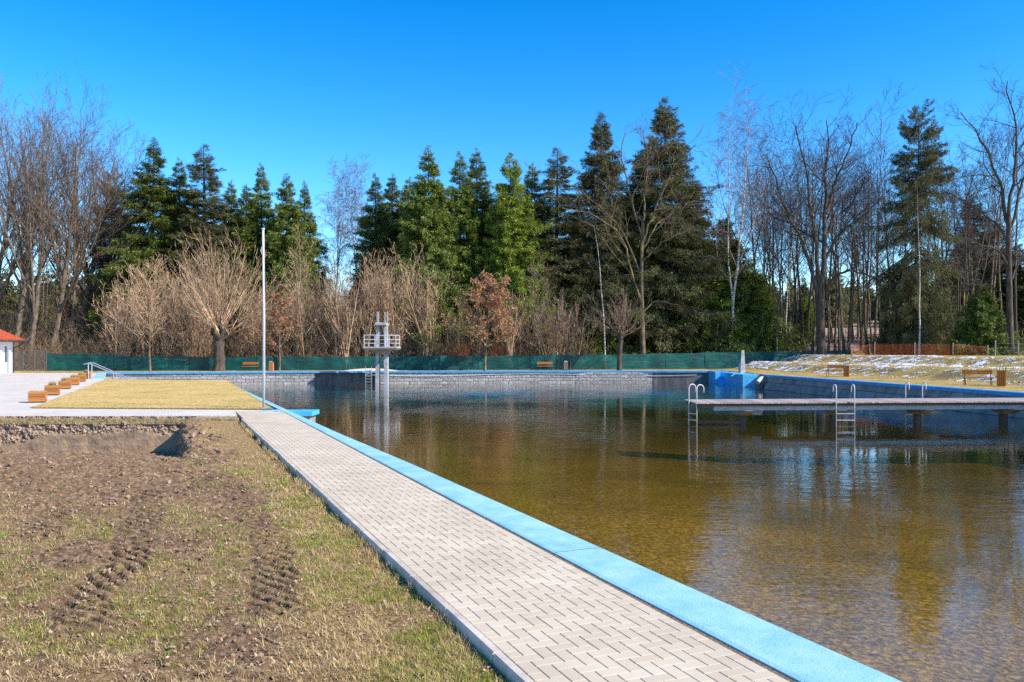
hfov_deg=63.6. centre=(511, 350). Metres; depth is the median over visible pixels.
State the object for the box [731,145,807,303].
slender tree
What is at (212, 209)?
spruce
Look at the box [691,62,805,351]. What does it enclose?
birch tree
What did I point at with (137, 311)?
sapling
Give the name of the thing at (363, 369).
sand heap
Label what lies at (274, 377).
pool wall
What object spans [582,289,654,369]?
pollard tree
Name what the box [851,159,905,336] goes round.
slender tree
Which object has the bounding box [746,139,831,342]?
slender tree
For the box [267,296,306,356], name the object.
sapling
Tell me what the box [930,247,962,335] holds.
spruce
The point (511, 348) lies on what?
sapling
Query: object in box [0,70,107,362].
forest tree
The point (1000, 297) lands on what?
slender tree
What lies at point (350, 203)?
birch tree
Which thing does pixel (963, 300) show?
slender tree
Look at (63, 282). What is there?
forest tree
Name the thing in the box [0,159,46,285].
slender tree
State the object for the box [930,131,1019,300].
slender tree
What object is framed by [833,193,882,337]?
slender tree
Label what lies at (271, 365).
litter bin
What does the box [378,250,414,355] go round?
sapling
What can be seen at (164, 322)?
sapling
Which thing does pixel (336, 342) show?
sapling
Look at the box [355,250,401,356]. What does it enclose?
sapling
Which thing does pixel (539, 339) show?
sapling
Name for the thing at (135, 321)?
sapling
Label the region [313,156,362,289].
birch tree
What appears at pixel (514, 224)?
spruce
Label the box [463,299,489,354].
sapling
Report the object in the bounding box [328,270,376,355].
sapling
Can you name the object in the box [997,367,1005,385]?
litter bin
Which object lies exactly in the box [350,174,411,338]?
spruce
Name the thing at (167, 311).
sapling
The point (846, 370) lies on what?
litter bin
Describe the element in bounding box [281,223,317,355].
birch tree
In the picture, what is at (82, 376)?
planter
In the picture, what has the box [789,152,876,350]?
slender tree
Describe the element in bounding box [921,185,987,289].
slender tree
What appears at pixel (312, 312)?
sapling
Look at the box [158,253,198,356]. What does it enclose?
sapling
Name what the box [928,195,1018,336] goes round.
spruce
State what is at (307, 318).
sapling
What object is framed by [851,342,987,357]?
safety net fence
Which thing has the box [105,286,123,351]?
sapling
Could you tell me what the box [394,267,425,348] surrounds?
sapling
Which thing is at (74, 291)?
forest tree
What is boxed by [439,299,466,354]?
sapling
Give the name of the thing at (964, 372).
park bench
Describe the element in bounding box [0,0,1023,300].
sky
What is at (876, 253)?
slender tree
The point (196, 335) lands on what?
sapling
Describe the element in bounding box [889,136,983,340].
slender tree
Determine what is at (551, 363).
park bench
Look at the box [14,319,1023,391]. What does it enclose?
ground
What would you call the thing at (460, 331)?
sapling
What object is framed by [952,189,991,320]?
slender tree
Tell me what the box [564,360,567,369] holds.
litter bin
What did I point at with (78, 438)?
earth bank
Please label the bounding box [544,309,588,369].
young tree
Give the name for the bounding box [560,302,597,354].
sapling
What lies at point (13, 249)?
slender tree
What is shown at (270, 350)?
sapling
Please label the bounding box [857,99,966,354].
spruce
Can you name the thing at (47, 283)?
slender tree
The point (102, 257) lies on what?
slender tree
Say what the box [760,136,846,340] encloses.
slender tree
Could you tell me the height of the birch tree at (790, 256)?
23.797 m
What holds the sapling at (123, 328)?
on the ground at (941, 377)
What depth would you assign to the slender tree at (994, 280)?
102.44 m
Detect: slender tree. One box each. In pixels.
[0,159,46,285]
[0,171,52,346]
[1,187,35,298]
[1,191,53,357]
[7,200,81,335]
[15,184,61,337]
[19,199,94,352]
[54,175,100,288]
[70,184,113,292]
[78,149,143,301]
[693,96,811,301]
[727,149,799,287]
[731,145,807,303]
[733,141,821,301]
[734,157,796,321]
[737,130,821,351]
[741,168,809,307]
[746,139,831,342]
[753,114,855,340]
[754,145,821,343]
[759,189,819,332]
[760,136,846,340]
[760,175,792,316]
[763,172,790,277]
[768,164,830,324]
[768,174,817,297]
[774,178,821,348]
[778,168,838,350]
[779,124,878,350]
[789,142,866,350]
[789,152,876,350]
[792,128,878,343]
[799,141,903,350]
[804,154,882,350]
[805,132,867,342]
[805,133,865,303]
[829,114,902,351]
[830,74,928,340]
[833,152,891,339]
[833,179,891,353]
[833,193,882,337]
[834,121,925,307]
[836,166,885,350]
[841,178,893,337]
[843,147,914,354]
[844,147,882,341]
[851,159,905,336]
[851,196,893,338]
[852,179,898,306]
[860,140,906,306]
[870,147,941,268]
[884,159,954,296]
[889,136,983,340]
[904,113,1007,322]
[908,141,1012,324]
[920,142,1003,336]
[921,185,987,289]
[928,175,967,340]
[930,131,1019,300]
[947,162,1014,294]
[947,166,1003,307]
[949,117,1023,293]
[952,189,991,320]
[955,149,1023,262]
[960,110,1023,296]
[964,100,1023,310]
[1000,152,1023,354]
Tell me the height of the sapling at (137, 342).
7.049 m
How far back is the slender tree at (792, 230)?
114.34 m
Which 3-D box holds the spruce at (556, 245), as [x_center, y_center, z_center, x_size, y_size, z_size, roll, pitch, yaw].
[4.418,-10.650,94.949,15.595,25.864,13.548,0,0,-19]
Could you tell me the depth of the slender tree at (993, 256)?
96.78 m
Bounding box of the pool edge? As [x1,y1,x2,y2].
[242,389,901,681]
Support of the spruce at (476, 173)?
on the ground at (941, 377)
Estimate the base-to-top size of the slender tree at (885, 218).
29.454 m
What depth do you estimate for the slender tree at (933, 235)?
99.30 m
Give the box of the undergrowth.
[0,270,1023,370]
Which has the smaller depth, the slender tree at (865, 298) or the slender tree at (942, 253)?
the slender tree at (865, 298)
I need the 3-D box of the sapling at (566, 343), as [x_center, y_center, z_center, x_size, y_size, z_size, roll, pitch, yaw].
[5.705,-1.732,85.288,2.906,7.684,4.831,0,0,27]
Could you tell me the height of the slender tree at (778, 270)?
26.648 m
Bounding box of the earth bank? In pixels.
[0,416,195,453]
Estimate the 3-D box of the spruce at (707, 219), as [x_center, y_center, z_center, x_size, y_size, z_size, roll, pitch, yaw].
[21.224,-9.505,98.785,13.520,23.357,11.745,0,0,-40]
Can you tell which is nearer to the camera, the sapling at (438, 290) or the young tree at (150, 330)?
the young tree at (150, 330)
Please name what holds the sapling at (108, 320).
on the ground at (941, 377)
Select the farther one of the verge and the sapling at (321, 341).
the sapling at (321, 341)
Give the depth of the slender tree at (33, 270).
108.58 m
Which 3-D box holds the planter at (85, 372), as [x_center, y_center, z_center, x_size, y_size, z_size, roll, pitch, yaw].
[-29.823,1.628,57.838,0.611,0.685,0.604,0,0,-24]
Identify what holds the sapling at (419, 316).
on the ground at (941, 377)
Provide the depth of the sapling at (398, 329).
85.78 m
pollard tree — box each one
[156,222,298,370]
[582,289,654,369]
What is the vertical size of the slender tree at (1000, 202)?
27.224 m
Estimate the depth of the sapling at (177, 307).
88.79 m
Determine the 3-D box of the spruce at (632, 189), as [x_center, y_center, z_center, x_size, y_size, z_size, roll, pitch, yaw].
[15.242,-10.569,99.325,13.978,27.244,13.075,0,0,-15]
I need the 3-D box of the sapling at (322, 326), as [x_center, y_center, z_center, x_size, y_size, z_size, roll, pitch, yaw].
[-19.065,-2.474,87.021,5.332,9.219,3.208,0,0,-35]
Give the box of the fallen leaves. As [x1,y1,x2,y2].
[0,452,503,681]
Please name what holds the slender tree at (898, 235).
on the ground at (941, 377)
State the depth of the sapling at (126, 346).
85.44 m
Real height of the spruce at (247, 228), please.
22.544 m
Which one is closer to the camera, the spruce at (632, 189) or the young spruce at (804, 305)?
the spruce at (632, 189)
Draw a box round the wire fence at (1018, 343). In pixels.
[994,340,1023,355]
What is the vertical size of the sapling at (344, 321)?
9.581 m
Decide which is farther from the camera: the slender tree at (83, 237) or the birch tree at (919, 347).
the slender tree at (83, 237)
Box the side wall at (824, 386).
[762,374,1023,430]
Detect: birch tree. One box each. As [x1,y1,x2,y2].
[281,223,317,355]
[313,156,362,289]
[327,152,380,291]
[577,216,626,354]
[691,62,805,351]
[763,160,822,340]
[886,178,944,354]
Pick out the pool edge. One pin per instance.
(790, 654)
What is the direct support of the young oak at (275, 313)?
on the ground at (941, 377)
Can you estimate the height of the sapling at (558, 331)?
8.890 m
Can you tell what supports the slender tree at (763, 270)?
on the ground at (941, 377)
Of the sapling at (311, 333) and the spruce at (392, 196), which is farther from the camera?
the spruce at (392, 196)
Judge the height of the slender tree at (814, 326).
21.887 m
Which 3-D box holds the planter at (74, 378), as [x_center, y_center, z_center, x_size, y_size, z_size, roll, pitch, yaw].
[-25.145,1.629,47.392,0.588,0.681,0.644,0,0,-21]
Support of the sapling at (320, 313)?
on the ground at (941, 377)
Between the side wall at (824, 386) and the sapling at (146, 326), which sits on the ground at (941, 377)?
the sapling at (146, 326)
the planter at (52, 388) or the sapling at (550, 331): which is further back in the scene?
the sapling at (550, 331)
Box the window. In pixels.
[5,346,6,361]
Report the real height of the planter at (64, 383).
0.682 m
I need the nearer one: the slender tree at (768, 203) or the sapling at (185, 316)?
the sapling at (185, 316)
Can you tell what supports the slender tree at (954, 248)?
on the ground at (941, 377)
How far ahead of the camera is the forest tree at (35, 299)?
86.15 m
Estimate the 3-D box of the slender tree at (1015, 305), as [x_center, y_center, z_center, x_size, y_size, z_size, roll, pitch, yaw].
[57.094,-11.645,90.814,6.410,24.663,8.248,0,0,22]
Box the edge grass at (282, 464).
[239,422,500,681]
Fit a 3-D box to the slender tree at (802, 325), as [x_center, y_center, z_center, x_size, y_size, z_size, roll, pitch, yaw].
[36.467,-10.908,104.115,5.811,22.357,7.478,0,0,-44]
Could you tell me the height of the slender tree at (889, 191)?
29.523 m
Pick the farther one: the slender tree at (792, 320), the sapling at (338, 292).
the slender tree at (792, 320)
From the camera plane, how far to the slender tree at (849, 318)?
103.22 m
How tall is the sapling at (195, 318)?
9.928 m
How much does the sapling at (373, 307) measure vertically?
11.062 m
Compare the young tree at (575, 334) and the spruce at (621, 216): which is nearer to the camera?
the young tree at (575, 334)
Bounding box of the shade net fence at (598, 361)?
[47,350,850,370]
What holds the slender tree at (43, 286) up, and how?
on the ground at (941, 377)
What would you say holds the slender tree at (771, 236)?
on the ground at (941, 377)
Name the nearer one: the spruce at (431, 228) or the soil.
the soil
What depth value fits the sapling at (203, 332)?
84.63 m
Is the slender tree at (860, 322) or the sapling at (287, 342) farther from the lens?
the slender tree at (860, 322)
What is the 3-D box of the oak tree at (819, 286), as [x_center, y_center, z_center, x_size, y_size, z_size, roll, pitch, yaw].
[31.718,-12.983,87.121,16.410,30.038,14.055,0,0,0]
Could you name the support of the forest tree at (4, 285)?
on the ground at (941, 377)
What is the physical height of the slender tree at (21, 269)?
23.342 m
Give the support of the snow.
on the ground at (941, 377)
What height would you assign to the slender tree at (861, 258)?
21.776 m
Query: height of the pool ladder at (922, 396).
2.133 m
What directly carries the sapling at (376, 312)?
on the ground at (941, 377)
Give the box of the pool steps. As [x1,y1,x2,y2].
[708,371,762,386]
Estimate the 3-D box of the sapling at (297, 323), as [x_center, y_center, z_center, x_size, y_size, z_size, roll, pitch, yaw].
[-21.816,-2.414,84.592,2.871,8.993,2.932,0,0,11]
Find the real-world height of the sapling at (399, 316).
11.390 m
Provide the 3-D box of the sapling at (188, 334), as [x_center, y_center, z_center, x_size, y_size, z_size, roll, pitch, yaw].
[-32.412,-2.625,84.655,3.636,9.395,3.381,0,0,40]
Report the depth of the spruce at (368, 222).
96.06 m
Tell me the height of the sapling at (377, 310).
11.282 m
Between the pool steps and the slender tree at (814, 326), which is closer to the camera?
the pool steps
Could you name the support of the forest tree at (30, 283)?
on the ground at (941, 377)
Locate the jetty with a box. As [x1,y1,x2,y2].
[684,398,1023,465]
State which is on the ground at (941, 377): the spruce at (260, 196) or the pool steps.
the spruce at (260, 196)
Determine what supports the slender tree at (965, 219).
on the ground at (941, 377)
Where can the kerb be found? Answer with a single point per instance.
(500, 660)
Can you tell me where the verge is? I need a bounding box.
[0,416,238,423]
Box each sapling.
[89,278,135,354]
[93,263,143,354]
[102,288,152,355]
[105,269,155,345]
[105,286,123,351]
[116,259,175,355]
[116,268,159,352]
[119,302,151,356]
[121,290,150,356]
[131,293,156,353]
[140,277,195,356]
[143,275,181,355]
[150,271,191,356]
[150,280,185,356]
[156,271,201,352]
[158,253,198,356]
[160,290,204,355]
[170,279,205,353]
[176,284,206,356]
[179,281,208,356]
[183,259,230,356]
[183,308,206,354]
[197,325,213,356]
[214,282,260,356]
[218,279,281,354]
[234,295,262,353]
[238,280,268,356]
[240,279,271,355]
[241,293,261,352]
[242,286,278,355]
[248,275,291,354]
[251,279,310,356]
[259,274,310,356]
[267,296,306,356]
[269,266,318,355]
[283,278,324,356]
[284,278,335,356]
[284,283,312,355]
[284,289,337,356]
[285,253,323,355]
[288,278,328,350]
[301,270,372,352]
[306,295,338,356]
[309,263,352,352]
[309,286,353,356]
[311,277,337,356]
[313,253,376,356]
[315,265,356,356]
[315,267,356,356]
[318,247,389,355]
[324,269,352,355]
[325,280,360,356]
[326,278,360,355]
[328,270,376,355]
[349,261,400,346]
[351,250,414,356]
[351,259,387,355]
[353,268,387,354]
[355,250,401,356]
[357,265,399,355]
[361,254,407,345]
[377,261,411,355]
[377,267,417,355]
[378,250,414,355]
[379,242,462,342]
[383,255,443,355]
[387,239,438,355]
[390,262,432,351]
[392,273,429,353]
[393,267,447,355]
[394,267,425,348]
[394,286,412,355]
[399,267,446,355]
[405,277,435,355]
[407,243,442,355]
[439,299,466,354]
[447,297,479,347]
[455,299,484,355]
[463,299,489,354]
[487,293,511,351]
[490,273,530,355]
[499,302,530,355]
[511,296,555,354]
[515,293,554,354]
[518,289,566,354]
[528,287,575,354]
[540,301,565,354]
[554,300,581,354]
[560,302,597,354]
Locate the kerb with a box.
[241,419,533,681]
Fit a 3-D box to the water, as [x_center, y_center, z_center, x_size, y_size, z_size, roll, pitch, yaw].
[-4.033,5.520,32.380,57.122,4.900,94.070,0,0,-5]
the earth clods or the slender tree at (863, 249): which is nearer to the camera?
the earth clods
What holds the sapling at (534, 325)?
on the ground at (941, 377)
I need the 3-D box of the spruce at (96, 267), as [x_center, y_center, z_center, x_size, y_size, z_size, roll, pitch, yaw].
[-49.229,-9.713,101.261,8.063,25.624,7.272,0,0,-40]
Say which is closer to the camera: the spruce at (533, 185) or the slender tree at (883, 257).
the spruce at (533, 185)
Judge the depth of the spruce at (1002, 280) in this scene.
108.83 m
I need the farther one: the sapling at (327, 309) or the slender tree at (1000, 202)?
the slender tree at (1000, 202)
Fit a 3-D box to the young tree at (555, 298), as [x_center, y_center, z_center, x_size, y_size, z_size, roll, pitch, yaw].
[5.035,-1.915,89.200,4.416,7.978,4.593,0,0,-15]
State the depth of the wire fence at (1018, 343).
68.20 m
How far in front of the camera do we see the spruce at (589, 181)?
94.07 m
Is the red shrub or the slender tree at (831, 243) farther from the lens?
the slender tree at (831, 243)
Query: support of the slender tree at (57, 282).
on the ground at (941, 377)
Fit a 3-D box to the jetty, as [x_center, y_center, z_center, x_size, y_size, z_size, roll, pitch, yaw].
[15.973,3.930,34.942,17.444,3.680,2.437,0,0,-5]
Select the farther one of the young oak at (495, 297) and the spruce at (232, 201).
the spruce at (232, 201)
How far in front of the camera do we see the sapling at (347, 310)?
88.28 m
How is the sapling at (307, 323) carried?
on the ground at (941, 377)
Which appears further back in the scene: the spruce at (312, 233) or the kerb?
the spruce at (312, 233)
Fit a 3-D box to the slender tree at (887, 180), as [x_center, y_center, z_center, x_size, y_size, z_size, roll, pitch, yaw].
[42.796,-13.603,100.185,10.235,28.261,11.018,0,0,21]
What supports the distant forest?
on the ground at (941, 377)
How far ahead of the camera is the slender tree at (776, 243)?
121.36 m
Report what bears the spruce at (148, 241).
on the ground at (941, 377)
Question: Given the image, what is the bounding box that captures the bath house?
[0,329,25,372]
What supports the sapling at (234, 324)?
on the ground at (941, 377)
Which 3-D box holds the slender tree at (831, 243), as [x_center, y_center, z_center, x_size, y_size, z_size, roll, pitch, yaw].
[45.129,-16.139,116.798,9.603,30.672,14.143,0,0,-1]
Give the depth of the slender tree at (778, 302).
94.06 m
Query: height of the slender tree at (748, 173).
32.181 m
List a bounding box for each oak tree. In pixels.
[519,111,731,353]
[732,86,892,354]
[928,59,1023,353]
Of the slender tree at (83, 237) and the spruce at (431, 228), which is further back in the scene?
the slender tree at (83, 237)
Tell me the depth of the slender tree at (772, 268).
103.81 m
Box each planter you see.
[28,391,46,402]
[44,381,59,394]
[58,377,71,388]
[68,374,79,384]
[77,372,85,381]
[83,370,90,378]
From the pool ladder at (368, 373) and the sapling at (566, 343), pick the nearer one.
the pool ladder at (368, 373)
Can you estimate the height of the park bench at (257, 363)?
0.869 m
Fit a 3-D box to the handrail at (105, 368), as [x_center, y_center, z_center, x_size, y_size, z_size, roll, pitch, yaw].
[-28.771,2.214,60.600,4.796,2.711,0.070,0,0,0]
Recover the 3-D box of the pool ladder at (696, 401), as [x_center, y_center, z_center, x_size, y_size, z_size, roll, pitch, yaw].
[7.498,2.424,33.648,0.373,2.133,0.666,0,0,-18]
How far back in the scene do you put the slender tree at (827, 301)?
102.77 m
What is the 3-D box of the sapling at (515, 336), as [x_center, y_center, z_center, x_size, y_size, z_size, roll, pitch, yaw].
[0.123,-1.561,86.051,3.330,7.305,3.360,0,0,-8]
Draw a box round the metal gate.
[14,350,46,370]
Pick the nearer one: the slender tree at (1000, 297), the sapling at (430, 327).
the sapling at (430, 327)
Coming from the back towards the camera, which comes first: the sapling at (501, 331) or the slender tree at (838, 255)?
the slender tree at (838, 255)
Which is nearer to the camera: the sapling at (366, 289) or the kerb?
the kerb
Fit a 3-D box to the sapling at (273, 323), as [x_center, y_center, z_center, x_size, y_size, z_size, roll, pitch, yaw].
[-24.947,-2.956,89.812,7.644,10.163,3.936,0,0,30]
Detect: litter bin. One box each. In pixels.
[269,360,273,370]
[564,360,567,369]
[843,363,849,376]
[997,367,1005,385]
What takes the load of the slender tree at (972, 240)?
on the ground at (941, 377)
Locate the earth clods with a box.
[0,421,462,681]
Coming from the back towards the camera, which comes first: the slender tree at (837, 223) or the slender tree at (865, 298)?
the slender tree at (837, 223)
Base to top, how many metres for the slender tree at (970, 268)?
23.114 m
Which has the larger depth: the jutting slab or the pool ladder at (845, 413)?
the pool ladder at (845, 413)
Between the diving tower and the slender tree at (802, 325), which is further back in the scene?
the slender tree at (802, 325)
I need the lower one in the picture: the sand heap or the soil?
the soil
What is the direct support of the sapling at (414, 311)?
on the ground at (941, 377)
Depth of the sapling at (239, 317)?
89.42 m
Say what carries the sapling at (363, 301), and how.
on the ground at (941, 377)
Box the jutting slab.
[258,410,318,422]
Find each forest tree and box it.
[0,66,117,352]
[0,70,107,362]
[0,74,152,353]
[0,77,171,353]
[0,83,148,353]
[0,89,115,368]
[0,94,115,300]
[0,163,157,324]
[56,116,177,296]
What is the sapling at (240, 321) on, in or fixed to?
on the ground at (941, 377)
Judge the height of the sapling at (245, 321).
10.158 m
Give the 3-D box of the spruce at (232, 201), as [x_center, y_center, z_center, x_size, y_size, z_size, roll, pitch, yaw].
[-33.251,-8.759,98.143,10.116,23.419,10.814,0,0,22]
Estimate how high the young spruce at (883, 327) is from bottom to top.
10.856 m
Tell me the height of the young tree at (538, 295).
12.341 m
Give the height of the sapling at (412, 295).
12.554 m
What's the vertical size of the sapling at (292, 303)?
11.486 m
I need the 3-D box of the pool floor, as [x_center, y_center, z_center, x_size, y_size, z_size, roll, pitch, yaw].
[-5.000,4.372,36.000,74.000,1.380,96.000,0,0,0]
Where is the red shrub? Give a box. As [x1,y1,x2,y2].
[294,342,524,356]
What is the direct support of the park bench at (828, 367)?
on the ground at (941, 377)
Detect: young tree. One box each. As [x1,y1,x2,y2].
[91,253,189,370]
[499,258,565,354]
[540,297,577,354]
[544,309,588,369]
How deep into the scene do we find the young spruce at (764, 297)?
96.97 m
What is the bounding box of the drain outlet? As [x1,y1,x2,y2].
[755,376,763,388]
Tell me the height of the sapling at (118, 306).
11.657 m
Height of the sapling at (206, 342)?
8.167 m
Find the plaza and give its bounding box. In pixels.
[0,373,261,416]
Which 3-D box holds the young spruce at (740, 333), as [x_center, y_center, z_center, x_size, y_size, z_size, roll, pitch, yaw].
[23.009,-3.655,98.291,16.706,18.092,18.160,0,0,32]
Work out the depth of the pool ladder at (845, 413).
33.51 m
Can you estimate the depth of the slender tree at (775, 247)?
111.12 m
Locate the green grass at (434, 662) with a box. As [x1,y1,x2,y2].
[0,450,512,681]
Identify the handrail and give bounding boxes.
[83,363,128,379]
[89,362,129,378]
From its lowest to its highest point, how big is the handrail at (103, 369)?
2.695 m
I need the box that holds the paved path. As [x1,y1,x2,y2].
[236,410,788,681]
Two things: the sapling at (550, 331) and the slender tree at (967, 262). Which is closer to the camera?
the sapling at (550, 331)
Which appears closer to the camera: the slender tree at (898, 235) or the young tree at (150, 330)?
the young tree at (150, 330)
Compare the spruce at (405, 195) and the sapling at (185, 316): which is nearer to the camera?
the sapling at (185, 316)
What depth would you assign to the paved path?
6.84 m
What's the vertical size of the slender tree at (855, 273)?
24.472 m
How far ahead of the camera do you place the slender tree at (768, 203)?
111.59 m
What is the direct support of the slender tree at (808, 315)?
on the ground at (941, 377)
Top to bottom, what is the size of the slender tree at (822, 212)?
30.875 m
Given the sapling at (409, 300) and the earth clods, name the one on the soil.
the earth clods
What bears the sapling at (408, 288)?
on the ground at (941, 377)
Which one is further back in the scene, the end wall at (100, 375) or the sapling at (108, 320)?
the sapling at (108, 320)
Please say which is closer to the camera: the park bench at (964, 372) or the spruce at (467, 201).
the park bench at (964, 372)
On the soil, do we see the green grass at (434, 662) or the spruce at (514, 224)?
the green grass at (434, 662)
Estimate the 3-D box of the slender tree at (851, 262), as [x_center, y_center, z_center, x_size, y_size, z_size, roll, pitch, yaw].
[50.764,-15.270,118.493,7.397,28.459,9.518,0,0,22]
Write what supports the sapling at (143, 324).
on the ground at (941, 377)
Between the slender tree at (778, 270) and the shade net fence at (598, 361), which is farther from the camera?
the slender tree at (778, 270)
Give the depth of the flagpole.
28.10 m
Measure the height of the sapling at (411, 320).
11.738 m
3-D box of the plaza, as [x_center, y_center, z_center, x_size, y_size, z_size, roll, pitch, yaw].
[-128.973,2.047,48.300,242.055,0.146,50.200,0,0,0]
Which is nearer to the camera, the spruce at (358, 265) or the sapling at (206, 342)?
the sapling at (206, 342)
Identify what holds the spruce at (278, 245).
on the ground at (941, 377)
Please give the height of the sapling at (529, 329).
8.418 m
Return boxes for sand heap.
[344,368,397,370]
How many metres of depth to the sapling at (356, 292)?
88.54 m
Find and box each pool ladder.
[365,366,371,382]
[688,384,703,426]
[833,384,854,425]
[905,382,926,419]
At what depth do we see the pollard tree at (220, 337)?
79.63 m
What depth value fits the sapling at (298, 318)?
83.84 m
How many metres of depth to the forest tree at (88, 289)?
95.88 m
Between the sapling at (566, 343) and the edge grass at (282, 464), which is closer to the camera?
the edge grass at (282, 464)
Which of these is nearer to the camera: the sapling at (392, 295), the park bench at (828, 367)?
the park bench at (828, 367)
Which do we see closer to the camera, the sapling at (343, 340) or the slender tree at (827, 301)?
the sapling at (343, 340)
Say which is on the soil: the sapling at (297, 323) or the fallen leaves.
the fallen leaves
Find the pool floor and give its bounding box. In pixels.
[293,397,1023,681]
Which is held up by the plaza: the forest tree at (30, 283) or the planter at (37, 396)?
the planter at (37, 396)
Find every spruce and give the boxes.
[56,137,204,356]
[78,166,130,336]
[125,158,202,353]
[153,144,269,356]
[197,183,269,356]
[209,179,248,355]
[233,164,275,330]
[234,172,331,356]
[270,181,333,351]
[329,173,398,356]
[343,250,374,275]
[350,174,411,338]
[364,144,483,356]
[390,176,426,273]
[428,151,495,352]
[447,147,504,354]
[457,152,564,355]
[508,147,606,354]
[513,163,565,315]
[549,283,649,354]
[558,111,673,353]
[599,190,638,350]
[604,96,739,351]
[609,151,684,353]
[647,290,709,353]
[649,176,741,351]
[654,244,759,372]
[680,217,815,373]
[736,256,798,351]
[792,296,827,345]
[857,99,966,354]
[869,281,949,354]
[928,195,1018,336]
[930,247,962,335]
[931,283,1023,355]
[954,217,1023,334]
[997,244,1023,341]
[1013,290,1023,339]
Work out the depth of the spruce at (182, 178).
96.41 m
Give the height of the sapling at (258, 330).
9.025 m
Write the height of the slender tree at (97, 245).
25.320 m
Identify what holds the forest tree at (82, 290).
on the ground at (941, 377)
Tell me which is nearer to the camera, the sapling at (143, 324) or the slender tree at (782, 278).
the sapling at (143, 324)
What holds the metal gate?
on the ground at (941, 377)
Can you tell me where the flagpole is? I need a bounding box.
[260,228,267,407]
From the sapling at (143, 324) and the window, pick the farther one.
the sapling at (143, 324)
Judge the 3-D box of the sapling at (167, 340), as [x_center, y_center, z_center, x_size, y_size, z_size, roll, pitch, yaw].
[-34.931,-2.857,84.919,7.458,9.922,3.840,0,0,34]
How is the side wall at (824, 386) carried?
on the pool floor
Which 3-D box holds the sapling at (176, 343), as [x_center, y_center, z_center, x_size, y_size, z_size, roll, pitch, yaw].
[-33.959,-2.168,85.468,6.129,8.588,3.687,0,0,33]
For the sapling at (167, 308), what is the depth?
86.24 m
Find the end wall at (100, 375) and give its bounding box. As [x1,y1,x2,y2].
[93,372,105,378]
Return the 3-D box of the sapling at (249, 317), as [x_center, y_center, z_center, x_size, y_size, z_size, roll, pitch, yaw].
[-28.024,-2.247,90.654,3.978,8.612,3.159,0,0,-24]
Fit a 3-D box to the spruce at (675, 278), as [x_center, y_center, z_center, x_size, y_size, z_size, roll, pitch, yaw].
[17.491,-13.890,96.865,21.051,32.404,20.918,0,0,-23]
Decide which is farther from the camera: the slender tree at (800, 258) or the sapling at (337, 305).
the slender tree at (800, 258)
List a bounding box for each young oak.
[258,284,299,370]
[440,270,529,370]
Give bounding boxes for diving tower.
[363,312,400,384]
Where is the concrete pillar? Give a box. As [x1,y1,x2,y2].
[738,350,744,372]
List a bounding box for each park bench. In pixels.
[241,362,258,370]
[537,362,552,370]
[825,365,843,375]
[962,370,993,385]
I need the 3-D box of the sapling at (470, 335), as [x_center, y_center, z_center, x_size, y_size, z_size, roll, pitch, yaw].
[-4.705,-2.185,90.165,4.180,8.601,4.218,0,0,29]
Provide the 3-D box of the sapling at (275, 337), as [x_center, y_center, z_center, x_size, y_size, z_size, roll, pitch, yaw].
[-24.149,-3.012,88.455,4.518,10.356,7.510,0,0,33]
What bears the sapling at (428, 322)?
on the ground at (941, 377)
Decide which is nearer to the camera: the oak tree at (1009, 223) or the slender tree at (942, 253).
the oak tree at (1009, 223)
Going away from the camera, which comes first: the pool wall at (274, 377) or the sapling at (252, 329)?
the pool wall at (274, 377)
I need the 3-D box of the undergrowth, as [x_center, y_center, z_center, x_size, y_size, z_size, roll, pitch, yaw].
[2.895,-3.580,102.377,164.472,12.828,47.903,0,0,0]
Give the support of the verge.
on the plaza
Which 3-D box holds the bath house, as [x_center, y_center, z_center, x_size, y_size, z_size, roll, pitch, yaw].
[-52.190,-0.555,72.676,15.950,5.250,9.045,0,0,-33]
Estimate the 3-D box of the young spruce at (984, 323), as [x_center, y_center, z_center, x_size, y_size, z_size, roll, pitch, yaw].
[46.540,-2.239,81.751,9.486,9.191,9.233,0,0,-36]
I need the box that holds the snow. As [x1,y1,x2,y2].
[736,354,1023,383]
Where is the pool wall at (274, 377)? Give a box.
[106,371,727,392]
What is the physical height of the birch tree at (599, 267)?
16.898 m
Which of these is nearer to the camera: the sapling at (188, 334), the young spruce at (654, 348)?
the sapling at (188, 334)
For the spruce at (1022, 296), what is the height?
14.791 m
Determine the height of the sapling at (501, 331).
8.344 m
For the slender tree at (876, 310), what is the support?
on the ground at (941, 377)
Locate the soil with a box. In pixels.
[0,419,505,681]
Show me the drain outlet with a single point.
(758, 384)
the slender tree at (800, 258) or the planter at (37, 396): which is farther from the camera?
the slender tree at (800, 258)
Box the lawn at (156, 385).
[35,379,271,409]
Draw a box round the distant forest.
[0,267,1022,353]
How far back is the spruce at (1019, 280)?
106.98 m
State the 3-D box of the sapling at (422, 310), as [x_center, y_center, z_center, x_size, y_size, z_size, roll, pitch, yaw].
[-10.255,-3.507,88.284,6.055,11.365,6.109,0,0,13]
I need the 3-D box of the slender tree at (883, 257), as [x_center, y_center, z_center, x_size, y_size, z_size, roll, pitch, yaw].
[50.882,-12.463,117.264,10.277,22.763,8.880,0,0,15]

